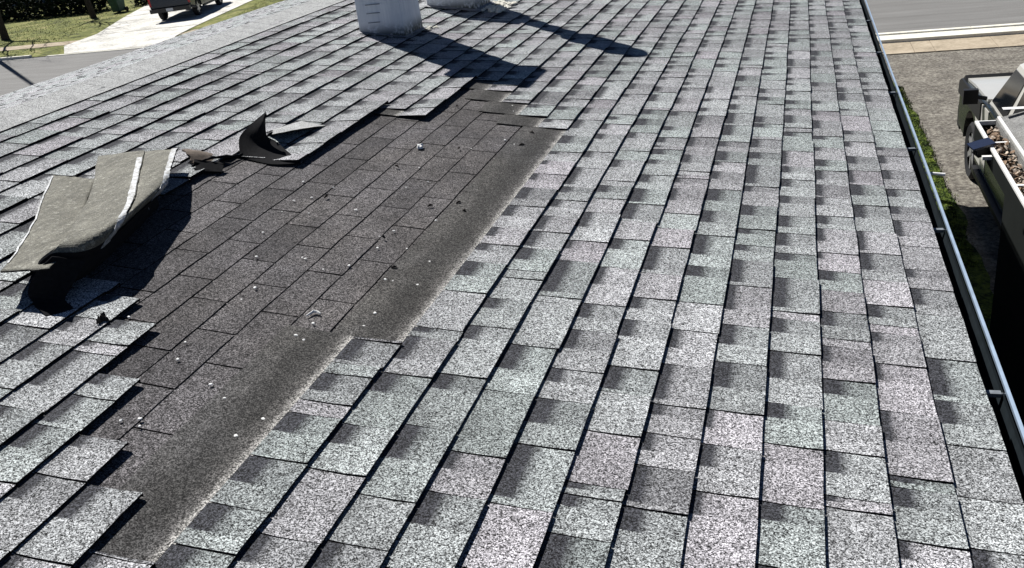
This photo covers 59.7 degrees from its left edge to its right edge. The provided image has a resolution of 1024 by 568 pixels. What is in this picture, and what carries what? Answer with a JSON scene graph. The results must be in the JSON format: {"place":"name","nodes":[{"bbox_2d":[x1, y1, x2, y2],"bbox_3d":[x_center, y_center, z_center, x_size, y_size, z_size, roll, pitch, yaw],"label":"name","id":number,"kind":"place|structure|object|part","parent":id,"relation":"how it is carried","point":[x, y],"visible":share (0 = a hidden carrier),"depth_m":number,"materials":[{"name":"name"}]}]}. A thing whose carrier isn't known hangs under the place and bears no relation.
{"place":"outdoors","nodes":[
{"label":"outdoors","id":0,"kind":"place"},
{"bbox_2d":[0,40,78,50],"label":"pavement","id":1,"kind":"structure","parent":0,"point":[35,46],"depth_m":39.37,"materials":[{"name":"beige concrete"}]},
{"bbox_2d":[0,0,283,57],"bbox_3d":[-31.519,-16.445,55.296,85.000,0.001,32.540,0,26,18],"label":"lawn","id":2,"kind":"structure","parent":0,"point":[92,29],"depth_m":43.69,"materials":[{"name":"green plant"}]},
{"bbox_2d":[0,12,9,40],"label":"bare tree","id":3,"kind":"object","parent":2,"relation":"on","point":[4,34],"visible":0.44,"depth_m":43.28,"materials":[{"name":"brown plant"}]},
{"bbox_2d":[0,0,109,20],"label":"hedge","id":4,"kind":"object","parent":2,"relation":"on","point":[47,8],"visible":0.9,"depth_m":51.90,"materials":[{"name":"green plant"}]},
{"bbox_2d":[84,0,96,18],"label":"bare tree","id":5,"kind":"object","parent":2,"relation":"on","point":[91,11],"visible":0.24,"depth_m":47.65,"materials":[{"name":"brown plant"}]},
{"bbox_2d":[108,0,128,11],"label":"wheelie bin","id":6,"kind":"object","parent":2,"relation":"on","point":[117,5],"visible":1,"depth_m":48.84,"materials":[{"name":"green plastic"}]},
{"bbox_2d":[130,0,147,6],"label":"shrub","id":7,"kind":"object","parent":2,"relation":"on","point":[142,2],"visible":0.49,"depth_m":50.99,"materials":[{"name":"green plant"}]},
{"bbox_2d":[64,0,250,53],"bbox_3d":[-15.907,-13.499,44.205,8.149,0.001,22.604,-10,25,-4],"label":"driveway","id":8,"kind":"structure","parent":0,"point":[142,36],"depth_m":39.84,"materials":[{"name":"concrete"}]},
{"bbox_2d":[148,0,222,19],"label":"pickup truck","id":9,"kind":"object","parent":8,"relation":"on","point":[162,8],"visible":1,"depth_m":41.02,"materials":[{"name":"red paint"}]},
{"bbox_2d":[0,0,1023,95],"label":"street","id":10,"kind":"structure","parent":0,"point":[887,16],"depth_m":22.12,"materials":[{"name":"grey asphalt"}]},
{"bbox_2d":[883,53,999,293],"bbox_3d":[4.296,0.978,7.181,0.951,0.001,25.800,0,26,18],"label":"driveway edge","id":11,"kind":"object","parent":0,"point":[915,77],"visible":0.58,"depth_m":13.04,"materials":[{"name":"grey concrete"}]},
{"bbox_2d":[880,34,1023,54],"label":"pavement","id":12,"kind":"structure","parent":0,"point":[970,43],"depth_m":18.26,"materials":[{"name":"beige concrete"}]},
{"bbox_2d":[924,46,1023,114],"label":"driveway","id":13,"kind":"structure","parent":0,"point":[950,69],"depth_m":16.78,"materials":[{"name":"grey concrete"}]},
{"bbox_2d":[957,63,1023,230],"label":"pickup truck","id":14,"kind":"object","parent":13,"relation":"on","point":[983,97],"visible":0.62,"depth_m":10.62,"materials":[{"name":"white paint"}]},
{"bbox_3d":[5.339,-1.296,9.811,0.026,0.730,1.570,0,26,18],"label":"door","id":15,"kind":"part","parent":14,"relation":"part of","materials":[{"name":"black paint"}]},
{"bbox_2d":[974,106,1023,447],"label":"shed","id":16,"kind":"structure","parent":13,"relation":"on","point":[1006,332],"depth_m":6.68,"materials":[{"name":"grey metal"}]},
{"bbox_2d":[967,137,995,159],"bbox_3d":[3.393,-0.966,6.430,0.149,0.116,0.251,-3,25,11],"label":"solar gutter light","id":17,"kind":"object","parent":16,"relation":"attached to","point":[980,147],"visible":0.97,"depth_m":6.42,"materials":[{"name":"blue plastic"}]},
{"bbox_2d":[985,126,1023,194],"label":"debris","id":18,"kind":"object","parent":16,"relation":"on","point":[1012,172],"visible":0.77,"depth_m":6.27,"materials":[{"name":"multicoloured plant"}]},
{"label":"ground","id":19,"kind":"structure","parent":0,"visible":0},
{"bbox_2d":[0,47,142,60],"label":"kerb","id":20,"kind":"structure","parent":19,"relation":"on","point":[16,57],"depth_m":35.66,"materials":[{"name":"concrete"}]},
{"bbox_2d":[0,0,1023,567],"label":"house","id":21,"kind":"structure","parent":19,"relation":"on","point":[690,290],"depth_m":2.71,"materials":[{"name":"grey asphalt"}]},
{"bbox_2d":[0,148,177,315],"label":"torn shingle flap","id":22,"kind":"object","parent":21,"relation":"on","point":[79,227],"visible":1,"depth_m":2.98,"materials":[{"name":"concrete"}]},
{"bbox_2d":[96,311,108,323],"bbox_3d":[-1.190,0.099,2.581,0.036,0.024,0.043,-24,29,-31],"label":"debris clump","id":23,"kind":"object","parent":21,"relation":"on","point":[101,318],"visible":1,"depth_m":2.58,"materials":[{"name":"black"}]},
{"bbox_2d":[182,149,223,173],"bbox_3d":[-1.285,-0.514,3.721,0.125,0.093,0.215,-22,28,-27],"label":"shingle scrap","id":24,"kind":"object","parent":21,"relation":"on","point":[197,157],"visible":0.99,"depth_m":3.69,"materials":[{"name":"black asphalt"}]},
{"bbox_2d":[191,153,242,166],"bbox_3d":[-1.237,-0.525,3.758,0.016,0.045,0.256,11,31,35],"label":"torn strip","id":25,"kind":"object","parent":21,"relation":"on","point":[221,156],"visible":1,"depth_m":3.77,"materials":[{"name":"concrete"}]},
{"bbox_2d":[239,111,300,164],"bbox_3d":[-1.059,-0.608,3.807,0.182,0.194,0.300,-23,29,-29],"label":"curled shingle","id":26,"kind":"object","parent":21,"relation":"on","point":[255,140],"visible":1,"depth_m":3.87,"materials":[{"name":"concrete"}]},
{"bbox_2d":[266,121,324,134],"bbox_3d":[-1.037,-0.710,4.114,0.159,0.074,0.366,6,28,27],"label":"lifted shingle","id":27,"kind":"object","parent":21,"relation":"on","point":[300,125],"visible":1,"depth_m":4.13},
{"bbox_2d":[306,310,320,315],"bbox_3d":[-0.594,0.090,2.669,0.028,0.012,0.038,8,29,31],"label":"white hook scrap","id":28,"kind":"object","parent":21,"relation":"on","point":[314,311],"visible":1,"depth_m":2.68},
{"bbox_2d":[417,143,422,148],"bbox_3d":[-0.417,-0.625,4.033,0.028,0.020,0.048,-7,25,3],"label":"white flake","id":29,"kind":"object","parent":21,"relation":"on","point":[419,146],"visible":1,"depth_m":4.02,"materials":[{"name":"white"}]},
{"bbox_2d":[876,23,1023,35],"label":"kerb","id":30,"kind":"structure","parent":19,"relation":"on","point":[952,29],"depth_m":19.15,"materials":[{"name":"concrete"}]},
{"bbox_2d":[877,25,1023,43],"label":"kerb apron","id":31,"kind":"object","parent":19,"relation":"on","point":[981,32],"depth_m":18.84,"materials":[{"name":"concrete"}]},
{"label":"side verge","id":32,"kind":"structure","parent":0,"visible":0},
{"bbox_2d":[893,82,992,346],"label":"mossy grass","id":33,"kind":"structure","parent":32,"relation":"on","point":[976,271],"depth_m":10.37,"materials":[{"name":"green plant"}]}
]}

